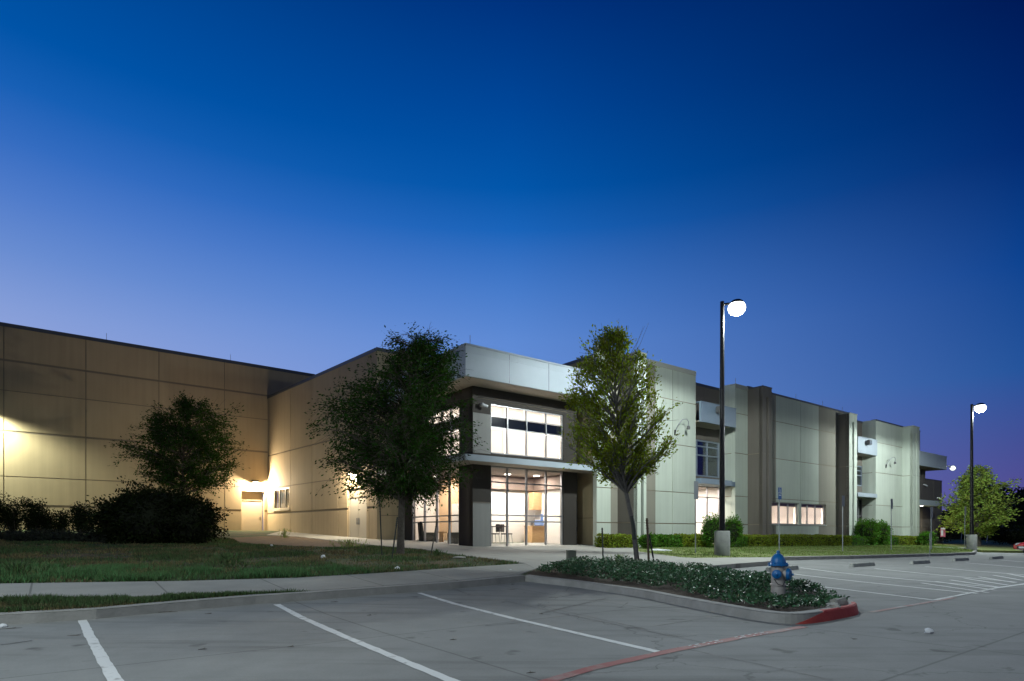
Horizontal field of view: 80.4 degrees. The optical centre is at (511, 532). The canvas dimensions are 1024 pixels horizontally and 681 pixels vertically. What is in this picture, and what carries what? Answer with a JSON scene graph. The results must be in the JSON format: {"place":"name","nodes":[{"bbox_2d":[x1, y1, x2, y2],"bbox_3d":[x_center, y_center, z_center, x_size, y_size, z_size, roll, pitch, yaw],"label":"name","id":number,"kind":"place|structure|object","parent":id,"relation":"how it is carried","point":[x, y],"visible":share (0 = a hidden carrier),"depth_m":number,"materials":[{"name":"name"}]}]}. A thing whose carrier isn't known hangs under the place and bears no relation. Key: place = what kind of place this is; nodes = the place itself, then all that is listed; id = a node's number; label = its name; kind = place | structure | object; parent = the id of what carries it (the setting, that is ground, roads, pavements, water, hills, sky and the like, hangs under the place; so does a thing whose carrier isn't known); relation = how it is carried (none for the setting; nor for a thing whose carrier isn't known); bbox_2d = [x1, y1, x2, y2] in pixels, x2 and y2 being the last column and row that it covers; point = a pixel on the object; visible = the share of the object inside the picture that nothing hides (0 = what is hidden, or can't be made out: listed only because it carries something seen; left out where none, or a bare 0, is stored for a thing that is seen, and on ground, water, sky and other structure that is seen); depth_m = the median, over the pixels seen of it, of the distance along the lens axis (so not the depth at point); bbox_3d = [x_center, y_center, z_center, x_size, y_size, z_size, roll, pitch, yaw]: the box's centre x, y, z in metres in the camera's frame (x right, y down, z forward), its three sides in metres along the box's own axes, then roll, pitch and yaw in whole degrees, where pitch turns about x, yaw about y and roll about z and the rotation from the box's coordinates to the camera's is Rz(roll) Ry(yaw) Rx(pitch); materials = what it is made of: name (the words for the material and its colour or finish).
{"place":"outdoors","nodes":[
{"label":"outdoors","id":0,"kind":"place"},
{"bbox_2d":[0,563,534,596],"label":"sidewalk","id":1,"kind":"structure","parent":0,"point":[145,588],"depth_m":11.34,"materials":[{"name":"concrete"}]},
{"bbox_2d":[0,530,973,614],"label":"yard ground","id":2,"kind":"structure","parent":0,"point":[243,533],"depth_m":17.14,"materials":[{"name":"green plant"}]},
{"bbox_2d":[0,491,7,528],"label":"leggy shrub","id":3,"kind":"object","parent":2,"relation":"on","point":[1,525],"visible":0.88,"depth_m":24.38,"materials":[{"name":"green plant"}]},
{"bbox_2d":[0,492,33,530],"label":"leggy shrub","id":4,"kind":"object","parent":2,"relation":"on","point":[10,519],"visible":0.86,"depth_m":24.54,"materials":[{"name":"green plant"}]},
{"bbox_2d":[14,496,49,531],"bbox_3d":[-19.292,-0.583,24.480,1.327,1.757,0.987,0,0,0],"label":"leggy shrub","id":5,"kind":"object","parent":2,"relation":"on","point":[32,518],"visible":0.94,"depth_m":24.29,"materials":[{"name":"green plant"}]},
{"bbox_2d":[0,558,83,575],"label":"weed tuft","id":6,"kind":"object","parent":2,"relation":"on","point":[15,569],"visible":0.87,"depth_m":11.45,"materials":[{"name":"green plant"}]},
{"bbox_2d":[0,524,106,542],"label":"ground cover","id":7,"kind":"object","parent":2,"relation":"on","point":[31,535],"visible":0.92,"depth_m":22.85,"materials":[{"name":"green plant"}]},
{"bbox_2d":[38,506,71,531],"bbox_3d":[-18.650,-0.387,24.801,1.556,1.378,1.100,0,0,0],"label":"leggy shrub","id":8,"kind":"object","parent":2,"relation":"on","point":[62,519],"visible":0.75,"depth_m":24.61,"materials":[{"name":"green plant"}]},
{"bbox_2d":[62,501,96,533],"bbox_3d":[-17.273,-0.474,24.301,1.268,1.632,1.197,0,0,-30],"label":"leggy shrub","id":9,"kind":"object","parent":2,"relation":"on","point":[78,519],"visible":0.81,"depth_m":24.15,"materials":[{"name":"green plant"}]},
{"bbox_2d":[0,587,306,612],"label":"grass","id":10,"kind":"structure","parent":2,"relation":"on","point":[83,600],"depth_m":9.01,"materials":[{"name":"green plant"}]},
{"bbox_2d":[79,476,232,544],"bbox_3d":[-13.777,-0.619,23.609,5.774,3.129,4.052,0,0,0],"label":"bush","id":11,"kind":"object","parent":2,"relation":"on","point":[148,514],"visible":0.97,"depth_m":22.78,"materials":[{"name":"green plant"}]},
{"bbox_2d":[104,390,248,497],"bbox_3d":[-17.007,-3.474,31.029,6.226,7.556,6.487,0,0,0],"label":"tree","id":12,"kind":"object","parent":2,"relation":"on","point":[189,436],"visible":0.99,"depth_m":30.30,"materials":[{"name":"green plant"}]},
{"bbox_2d":[168,551,271,568],"bbox_3d":[-6.727,0.624,13.828,2.067,0.483,1.892,0,0,-31],"label":"weed tuft","id":13,"kind":"object","parent":2,"relation":"on","point":[226,562],"visible":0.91,"depth_m":13.74,"materials":[{"name":"green plant"}]},
{"bbox_2d":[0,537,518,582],"bbox_3d":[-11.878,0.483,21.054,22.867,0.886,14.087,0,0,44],"label":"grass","id":14,"kind":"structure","parent":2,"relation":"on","point":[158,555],"depth_m":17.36,"materials":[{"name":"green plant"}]},
{"bbox_2d":[231,536,358,546],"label":"bare soil","id":15,"kind":"structure","parent":2,"relation":"on","point":[290,541],"depth_m":26.90,"materials":[{"name":"brown soil"}]},
{"bbox_2d":[278,528,290,537],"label":"weed tuft","id":16,"kind":"object","parent":15,"relation":"on","point":[284,532],"visible":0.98,"depth_m":30.34,"materials":[{"name":"green plant"}]},
{"bbox_2d":[329,538,379,547],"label":"weed tuft","id":17,"kind":"object","parent":2,"relation":"on","point":[349,544],"visible":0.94,"depth_m":23.02,"materials":[{"name":"green plant"}]},
{"bbox_2d":[379,501,381,554],"bbox_3d":[-4.274,-0.104,19.736,0.125,1.878,0.064,0,0,0],"label":"tree stake","id":18,"kind":"object","parent":2,"relation":"on","point":[380,526],"visible":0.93,"depth_m":19.72,"materials":[{"name":"brown wood"}]},
{"bbox_2d":[391,517,397,558],"bbox_3d":[-3.465,0.191,17.868,0.215,1.330,0.064,0,0,0],"label":"tree stake","id":19,"kind":"object","parent":2,"relation":"on","point":[394,536],"visible":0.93,"depth_m":17.85,"materials":[{"name":"wood"}]},
{"bbox_2d":[304,322,490,553],"bbox_3d":[-3.767,-3.026,20.361,6.007,7.839,5.859,0,0,38],"label":"lawn tree","id":20,"kind":"object","parent":2,"relation":"on","point":[407,480],"visible":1,"depth_m":19.55,"materials":[{"name":"green plant"}]},
{"bbox_2d":[430,519,437,554],"bbox_3d":[-2.571,0.179,19.939,0.270,1.278,0.064,0,0,0],"label":"tree stake","id":21,"kind":"object","parent":2,"relation":"on","point":[434,536],"visible":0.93,"depth_m":19.92,"materials":[{"name":"wood"}]},
{"bbox_2d":[423,549,447,556],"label":"weed tuft","id":22,"kind":"object","parent":2,"relation":"on","point":[436,551],"visible":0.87,"depth_m":19.18,"materials":[{"name":"green plant"}]},
{"bbox_2d":[0,322,946,546],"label":"office building","id":23,"kind":"structure","parent":2,"relation":"on","point":[71,405],"depth_m":35.23,"materials":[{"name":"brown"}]},
{"bbox_2d":[241,499,261,529],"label":"door","id":24,"kind":"structure","parent":23,"relation":"in","point":[251,510],"depth_m":41.36,"materials":[{"name":"beige paint"}]},
{"bbox_2d":[274,488,288,508],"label":"window","id":25,"kind":"structure","parent":23,"relation":"in","point":[275,490],"depth_m":40.17,"materials":[{"name":"beige"}]},
{"bbox_2d":[348,487,366,537],"bbox_3d":[-8.159,-0.735,32.366,0.300,3.350,2.089,0,0,-42],"label":"double door","id":26,"kind":"structure","parent":23,"relation":"in","point":[356,517],"depth_m":32.39,"materials":[{"name":"beige metal"}]},
{"bbox_2d":[418,522,435,540],"bbox_3d":[-4.233,0.065,30.162,0.837,1.250,0.960,0,0,-19],"label":"armchair","id":27,"kind":"object","parent":23,"relation":"on","point":[429,536],"visible":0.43,"depth_m":29.75,"materials":[{"name":"black"}]},
{"bbox_2d":[412,466,458,543],"bbox_3d":[-3.640,-1.140,28.770,0.100,3.660,4.509,0,0,-37],"label":"window","id":28,"kind":"structure","parent":23,"relation":"in","point":[449,515],"depth_m":28.59,"materials":[{"name":"silver metal"}]},
{"bbox_2d":[438,532,447,541],"bbox_3d":[-3.439,0.310,29.600,0.600,0.760,0.600,0,0,0],"label":"side table","id":29,"kind":"object","parent":23,"relation":"on","point":[441,536],"visible":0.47,"depth_m":29.50,"materials":[{"name":"brown wood"}]},
{"bbox_2d":[429,405,458,455],"bbox_3d":[-3.268,-4.600,28.278,0.100,2.180,3.363,0,0,-37],"label":"window","id":30,"kind":"structure","parent":23,"relation":"in","point":[458,405],"depth_m":27.57,"materials":[{"name":"glass"}]},
{"bbox_2d":[447,532,458,543],"bbox_3d":[-2.583,0.065,28.420,0.837,1.250,0.960,0,0,-10],"label":"armchair","id":31,"kind":"object","parent":23,"relation":"on","point":[454,537],"visible":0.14,"depth_m":27.93,"materials":[{"name":"black"}]},
{"bbox_2d":[452,503,458,531],"bbox_3d":[-2.867,-0.410,31.183,0.045,2.200,0.800,0,0,-37],"label":"inner door","id":32,"kind":"structure","parent":23,"relation":"in","point":[455,510],"depth_m":31.20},
{"bbox_2d":[491,524,499,541],"bbox_3d":[-0.880,0.131,29.400,0.505,1.122,0.485,0,0,25],"label":"chair","id":33,"kind":"object","parent":23,"relation":"on","point":[497,529],"visible":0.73,"depth_m":29.21,"materials":[{"name":"black"}]},
{"bbox_2d":[491,526,508,542],"bbox_3d":[-0.585,0.180,28.900,0.840,1.020,0.700,0,0,0],"label":"table","id":34,"kind":"object","parent":23,"relation":"on","point":[492,530],"visible":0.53,"depth_m":28.89,"materials":[{"name":"brown"}]},
{"bbox_2d":[500,524,512,543],"bbox_3d":[-0.258,0.131,29.300,0.505,1.122,0.485,0,0,21],"label":"chair","id":35,"kind":"object","parent":23,"relation":"on","point":[501,529],"visible":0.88,"depth_m":29.21,"materials":[{"name":"black"}]},
{"bbox_2d":[491,404,562,459],"bbox_3d":[0.710,-4.600,27.957,4.264,2.180,0.100,0,0,-37],"label":"window","id":36,"kind":"structure","parent":23,"relation":"in","point":[561,416],"depth_m":27.92,"materials":[{"name":"white glass"}]},
{"bbox_2d":[491,466,562,545],"bbox_3d":[0.710,-1.140,27.957,4.264,3.660,0.100,0,0,-37],"label":"window","id":37,"kind":"structure","parent":23,"relation":"in","point":[526,483],"depth_m":28.11,"materials":[{"name":"silver metal"}]},
{"bbox_2d":[674,419,689,434],"bbox_3d":[9.023,-5.606,32.028,0.839,0.863,0.286,0,0,-5],"label":"wall bracket","id":38,"kind":"object","parent":23,"relation":"attached to","point":[688,427],"depth_m":32.04,"materials":[{"name":"black metal"}]},
{"bbox_2d":[695,439,719,477],"bbox_3d":[10.837,-4.348,35.177,4.148,2.120,0.100,0,0,-37],"label":"window","id":39,"kind":"structure","parent":23,"relation":"in","point":[706,447],"depth_m":35.60,"materials":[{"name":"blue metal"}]},
{"bbox_2d":[696,487,718,522],"bbox_3d":[10.917,-1.065,35.237,3.948,3.729,0.100,0,0,-37],"label":"window","id":40,"kind":"structure","parent":23,"relation":"in","point":[706,497],"depth_m":35.65,"materials":[{"name":"silver metal"}]},
{"bbox_2d":[772,502,796,523],"bbox_3d":[17.472,-1.268,39.016,3.355,1.401,0.100,0,0,-37],"label":"window","id":41,"kind":"structure","parent":23,"relation":"in","point":[772,502],"depth_m":39.30,"materials":[{"name":"silver metal"}]},
{"bbox_2d":[801,503,824,524],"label":"window","id":42,"kind":"structure","parent":23,"relation":"in","point":[801,503],"depth_m":41.44,"materials":[{"name":"silver metal"}]},
{"bbox_2d":[857,466,861,485],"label":"window","id":43,"kind":"structure","parent":23,"relation":"in","point":[860,470],"depth_m":47.75,"materials":[{"name":"blue glass"}]},
{"bbox_2d":[857,499,861,521],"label":"window","id":44,"kind":"structure","parent":23,"relation":"in","point":[857,499],"depth_m":47.49,"materials":[{"name":"silver metal"}]},
{"bbox_2d":[946,465,955,470],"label":"security lamp","id":45,"kind":"object","parent":23,"relation":"attached to","point":[952,468],"visible":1,"depth_m":54.69,"materials":[{"name":"white"}]},
{"bbox_2d":[525,565,826,613],"bbox_3d":[3.767,1.019,13.314,4.968,0.197,8.933,0,0,-29],"label":"planting bed","id":46,"kind":"object","parent":2,"relation":"on","point":[668,588],"visible":0.34,"depth_m":12.14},
{"bbox_2d":[566,550,576,561],"bbox_3d":[1.703,0.723,17.428,0.340,0.464,0.300,0,0,-14],"label":"utility box","id":47,"kind":"object","parent":46,"relation":"on","point":[570,554],"visible":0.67,"depth_m":17.34,"materials":[{"name":"metal"}]},
{"bbox_2d":[601,528,603,557],"bbox_3d":[2.758,0.408,18.455,0.087,1.142,0.058,0,0,15],"label":"tree stake","id":48,"kind":"object","parent":46,"relation":"on","point":[602,543],"visible":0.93,"depth_m":18.44,"materials":[{"name":"grey wood"}]},
{"bbox_2d":[607,553,627,563],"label":"weed tuft","id":49,"kind":"object","parent":46,"relation":"on","point":[618,555],"visible":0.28,"depth_m":17.03,"materials":[{"name":"green plant"}]},
{"bbox_2d":[555,322,683,560],"bbox_3d":[2.931,-2.345,16.913,3.579,7.000,3.452,0,0,0],"label":"young tree","id":50,"kind":"object","parent":46,"relation":"on","point":[607,456],"visible":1,"depth_m":16.44,"materials":[{"name":"green plant"}]},
{"bbox_2d":[630,516,635,539],"bbox_3d":[3.343,-0.147,16.712,0.180,0.660,0.100,0,0,0],"label":"tree tie","id":51,"kind":"object","parent":50,"relation":"attached to","point":[633,527],"visible":1,"depth_m":16.67,"materials":[{"name":"rubber"}]},
{"bbox_2d":[645,518,649,559],"bbox_3d":[3.786,0.354,16.880,0.134,1.543,0.087,0,0,0],"label":"tree stake","id":52,"kind":"object","parent":46,"relation":"on","point":[647,533],"visible":0.93,"depth_m":16.86,"materials":[{"name":"brown wood"}]},
{"bbox_2d":[649,534,654,560],"bbox_3d":[4.064,0.549,17.563,0.228,1.043,0.064,0,0,0],"label":"tree stake","id":53,"kind":"object","parent":46,"relation":"on","point":[651,546],"visible":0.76,"depth_m":17.55,"materials":[{"name":"grey wood"}]},
{"bbox_2d":[536,555,849,607],"bbox_3d":[3.775,0.853,13.299,4.234,0.534,8.595,0,0,-27],"label":"island cover","id":54,"kind":"object","parent":46,"relation":"on","point":[672,572],"visible":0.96,"depth_m":12.04,"materials":[{"name":"green plant"}]},
{"bbox_2d":[768,550,793,594],"bbox_3d":[4.597,0.730,10.404,0.372,0.861,0.381,0,0,-14],"label":"fire hydrant","id":55,"kind":"object","parent":46,"relation":"on","point":[778,564],"visible":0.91,"depth_m":10.31,"materials":[{"name":"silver metal"}]},
{"bbox_2d":[830,597,848,605],"bbox_3d":[5.036,1.047,9.346,0.478,0.127,0.188,0,0,-34],"label":"stone","id":56,"kind":"object","parent":46,"relation":"on","point":[841,601],"visible":0.66,"depth_m":9.28,"materials":[{"name":"grey stone"}]},
{"bbox_2d":[0,552,1023,680],"bbox_3d":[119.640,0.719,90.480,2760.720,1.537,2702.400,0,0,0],"label":"parking lot","id":57,"kind":"structure","parent":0,"point":[970,612],"depth_m":7.18,"materials":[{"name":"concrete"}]},
{"bbox_2d":[0,575,524,624],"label":"kerb","id":58,"kind":"structure","parent":57,"relation":"on","point":[37,616],"depth_m":9.71,"materials":[{"name":"concrete"}]},
{"bbox_2d":[525,575,858,623],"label":"island kerb","id":59,"kind":"structure","parent":57,"relation":"on","point":[850,609],"depth_m":9.47,"materials":[{"name":"concrete"}]},
{"bbox_2d":[826,602,840,607],"bbox_3d":[4.808,1.075,9.079,0.170,0.072,0.307,0,0,-3],"label":"stone","id":60,"kind":"object","parent":59,"relation":"on","point":[833,604],"visible":0.97,"depth_m":9.01,"materials":[{"name":"grey stone"}]},
{"bbox_2d":[765,566,798,571],"bbox_3d":[8.607,1.122,19.285,1.794,0.132,0.164,0,0,-37],"label":"wheel stop","id":61,"kind":"object","parent":57,"relation":"on","point":[768,569],"visible":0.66,"depth_m":19.45,"materials":[{"name":"concrete"}]},
{"bbox_2d":[849,562,874,566],"bbox_3d":[12.734,1.145,22.018,1.794,0.132,0.164,0,0,-37],"label":"wheel stop","id":62,"kind":"object","parent":57,"relation":"on","point":[862,564],"visible":0.99,"depth_m":21.86,"materials":[{"name":"grey concrete"}]},
{"bbox_2d":[784,550,976,559],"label":"kerb","id":63,"kind":"structure","parent":57,"relation":"on","point":[866,556],"depth_m":27.61,"materials":[{"name":"concrete"}]},
{"bbox_2d":[909,560,930,563],"bbox_3d":[16.525,1.176,24.540,1.794,0.132,0.164,0,0,-37],"label":"wheel stop","id":64,"kind":"object","parent":57,"relation":"on","point":[920,562],"visible":0.99,"depth_m":24.42,"materials":[{"name":"grey concrete"}]},
{"bbox_2d":[924,628,933,632],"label":"litter","id":65,"kind":"object","parent":57,"relation":"on","point":[928,630],"visible":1,"depth_m":7.57,"materials":[{"name":"white paper"}]},
{"bbox_2d":[952,558,968,560],"bbox_3d":[20.437,1.198,27.606,1.794,0.132,0.164,0,0,-37],"label":"wheel stop","id":66,"kind":"object","parent":57,"relation":"on","point":[959,559],"visible":0.98,"depth_m":27.40,"materials":[{"name":"grey concrete"}]},
{"bbox_2d":[989,556,1003,558],"bbox_3d":[24.131,1.223,30.190,1.794,0.132,0.164,0,0,-37],"label":"wheel stop","id":67,"kind":"object","parent":57,"relation":"on","point":[997,557],"visible":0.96,"depth_m":30.08,"materials":[{"name":"grey concrete"}]},
{"bbox_2d":[1013,542,1023,552],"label":"parked car","id":68,"kind":"object","parent":57,"relation":"on","point":[1018,546],"visible":1,"depth_m":37.24,"materials":[{"name":"red metal"}]},
{"bbox_2d":[0,0,1023,510],"label":"sky","id":69,"kind":"structure","parent":0,"point":[282,184],"materials":[{"name":"blue"}]},
{"bbox_2d":[268,531,771,569],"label":"plaza paving","id":70,"kind":"structure","parent":0,"point":[535,555],"depth_m":22.75,"materials":[{"name":"concrete"}]},
{"bbox_2d":[594,533,639,547],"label":"hedge","id":71,"kind":"object","parent":70,"relation":"on","point":[620,540],"visible":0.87,"depth_m":27.43,"materials":[{"name":"green plant"}]},
{"bbox_2d":[531,514,543,525],"bbox_3d":[1.503,-0.685,31.759,1.020,0.620,0.280,0,0,0],"label":"coffee machine","id":72,"kind":"object","parent":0,"point":[537,523],"visible":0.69,"depth_m":31.65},
{"bbox_2d":[638,544,968,557],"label":"grass verge","id":73,"kind":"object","parent":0,"point":[747,553],"depth_m":27.84,"materials":[{"name":"green plant"}]},
{"bbox_2d":[637,531,658,548],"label":"shrub","id":74,"kind":"object","parent":73,"relation":"on","point":[642,540],"visible":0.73,"depth_m":27.04,"materials":[{"name":"green plant"}]},
{"bbox_2d":[653,533,682,546],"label":"hedge","id":75,"kind":"object","parent":73,"relation":"on","point":[666,540],"visible":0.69,"depth_m":29.48,"materials":[{"name":"green plant"}]},
{"bbox_2d":[670,533,713,546],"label":"hedge","id":76,"kind":"object","parent":73,"relation":"on","point":[688,540],"visible":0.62,"depth_m":30.62,"materials":[{"name":"green plant"}]},
{"bbox_2d":[694,481,697,552],"bbox_3d":[7.347,-0.580,24.248,0.280,2.982,0.059,0,0,-37],"label":"signpost","id":77,"kind":"object","parent":73,"relation":"on","point":[695,490],"visible":0.78,"depth_m":24.23,"materials":[{"name":"grey metal"}]},
{"bbox_2d":[700,508,718,547],"bbox_3d":[10.146,-0.080,30.608,1.425,2.412,1.128,0,0,0],"label":"shrub","id":78,"kind":"object","parent":73,"relation":"on","point":[710,527],"visible":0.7,"depth_m":30.41,"materials":[{"name":"green plant"}]},
{"bbox_2d":[714,299,745,555],"bbox_3d":[8.324,-3.882,23.142,1.175,10.074,0.650,0,0,0],"label":"lot lamp","id":79,"kind":"object","parent":73,"relation":"on","point":[736,307],"visible":0.95,"depth_m":23.06,"materials":[{"name":"metal"}]},
{"bbox_2d":[725,512,744,546],"bbox_3d":[11.397,-0.052,31.526,1.375,2.142,1.071,0,0,0],"label":"shrub","id":80,"kind":"object","parent":73,"relation":"on","point":[734,526],"visible":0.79,"depth_m":31.27,"materials":[{"name":"green plant"}]},
{"bbox_2d":[730,535,748,546],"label":"hedge","id":81,"kind":"object","parent":73,"relation":"on","point":[745,538],"visible":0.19,"depth_m":33.36,"materials":[{"name":"green plant"}]},
{"bbox_2d":[744,534,777,546],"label":"hedge","id":82,"kind":"object","parent":73,"relation":"on","point":[756,540],"visible":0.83,"depth_m":34.48,"materials":[{"name":"green plant"}]},
{"bbox_2d":[778,487,781,550],"bbox_3d":[12.334,-0.578,27.952,0.300,3.078,0.060,0,0,-37],"label":"signpost","id":83,"kind":"object","parent":73,"relation":"on","point":[779,492],"visible":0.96,"depth_m":27.93,"materials":[{"name":"grey metal"}]},
{"bbox_2d":[773,534,852,545],"bbox_3d":[19.080,0.487,38.630,9.637,0.921,1.083,0,0,-37],"label":"hedge","id":84,"kind":"object","parent":73,"relation":"on","point":[806,540],"visible":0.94,"depth_m":38.01,"materials":[{"name":"green plant"}]},
{"bbox_2d":[842,496,844,550],"bbox_3d":[16.785,-0.437,30.744,0.280,2.915,0.059,0,0,-37],"label":"signpost","id":85,"kind":"object","parent":73,"relation":"on","point":[843,500],"visible":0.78,"depth_m":30.73,"materials":[{"name":"grey metal"}]},
{"bbox_2d":[853,518,882,544],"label":"shrub","id":86,"kind":"object","parent":73,"relation":"on","point":[869,529],"visible":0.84,"depth_m":42.65,"materials":[{"name":"green plant"}]},
{"bbox_2d":[848,535,898,545],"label":"hedge","id":87,"kind":"object","parent":73,"relation":"on","point":[858,540],"visible":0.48,"depth_m":42.38,"materials":[{"name":"green plant"}]},
{"bbox_2d":[876,519,893,544],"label":"shrub","id":88,"kind":"object","parent":73,"relation":"on","point":[885,528],"visible":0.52,"depth_m":43.65,"materials":[{"name":"green plant"}]},
{"bbox_2d":[891,499,892,549],"bbox_3d":[20.970,-0.407,33.495,0.260,2.960,0.059,0,0,-37],"label":"signpost","id":89,"kind":"object","parent":73,"relation":"on","point":[891,521],"visible":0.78,"depth_m":33.48,"materials":[{"name":"grey metal"}]},
{"bbox_2d":[892,535,919,544],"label":"hedge","id":90,"kind":"object","parent":73,"relation":"on","point":[907,540],"visible":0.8,"depth_m":46.87,"materials":[{"name":"green plant"}]},
{"bbox_2d":[916,531,938,545],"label":"shrub","id":91,"kind":"object","parent":73,"relation":"on","point":[923,538],"visible":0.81,"depth_m":47.28,"materials":[{"name":"green plant"}]},
{"bbox_2d":[930,507,932,548],"bbox_3d":[25.522,-0.234,36.887,0.360,2.714,0.080,0,0,-37],"label":"signpost","id":92,"kind":"object","parent":73,"relation":"on","point":[931,512],"visible":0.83,"depth_m":36.89,"materials":[{"name":"grey metal"}]},
{"bbox_2d":[940,528,944,536],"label":"yard sign","id":93,"kind":"object","parent":73,"relation":"on","point":[942,532],"visible":0.87,"depth_m":49.86,"materials":[{"name":"white metal"}]},
{"bbox_2d":[964,506,965,548],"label":"signpost","id":94,"kind":"object","parent":73,"relation":"on","point":[964,524],"visible":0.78,"depth_m":40.03,"materials":[{"name":"grey metal"}]},
{"bbox_2d":[966,403,986,550],"bbox_3d":[30.377,-3.562,39.640,1.175,9.887,0.650,0,0,0],"label":"lot lamp","id":95,"kind":"object","parent":73,"relation":"on","point":[971,540],"visible":0.98,"depth_m":39.56,"materials":[{"name":"metal"}]},
{"bbox_2d":[934,539,1022,552],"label":"lawn","id":96,"kind":"structure","parent":0,"point":[990,547],"depth_m":50.47,"materials":[{"name":"green plant"}]},
{"bbox_2d":[935,519,960,542],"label":"shrub","id":97,"kind":"object","parent":96,"relation":"on","point":[946,534],"visible":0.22,"depth_m":57.18,"materials":[{"name":"green plant"}]},
{"bbox_2d":[942,511,955,520],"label":"tree","id":98,"kind":"object","parent":96,"relation":"on","point":[943,513],"visible":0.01,"depth_m":90.62,"materials":[{"name":"green plant"}]},
{"bbox_2d":[935,464,1023,546],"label":"roadside tree","id":99,"kind":"object","parent":96,"relation":"on","point":[985,485],"visible":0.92,"depth_m":48.36,"materials":[{"name":"green plant"}]},
{"bbox_2d":[942,511,1021,539],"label":"undergrowth","id":100,"kind":"object","parent":96,"relation":"on","point":[956,535],"visible":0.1,"depth_m":79.16,"materials":[{"name":"green plant"}]},
{"bbox_2d":[980,484,1023,527],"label":"tree","id":101,"kind":"object","parent":96,"relation":"on","point":[1020,512],"visible":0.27,"depth_m":81.72,"materials":[{"name":"green plant"}]},
{"bbox_2d":[981,523,1023,544],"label":"shrub","id":102,"kind":"object","parent":96,"relation":"on","point":[1010,535],"visible":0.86,"depth_m":59.43,"materials":[{"name":"green plant"}]}
]}

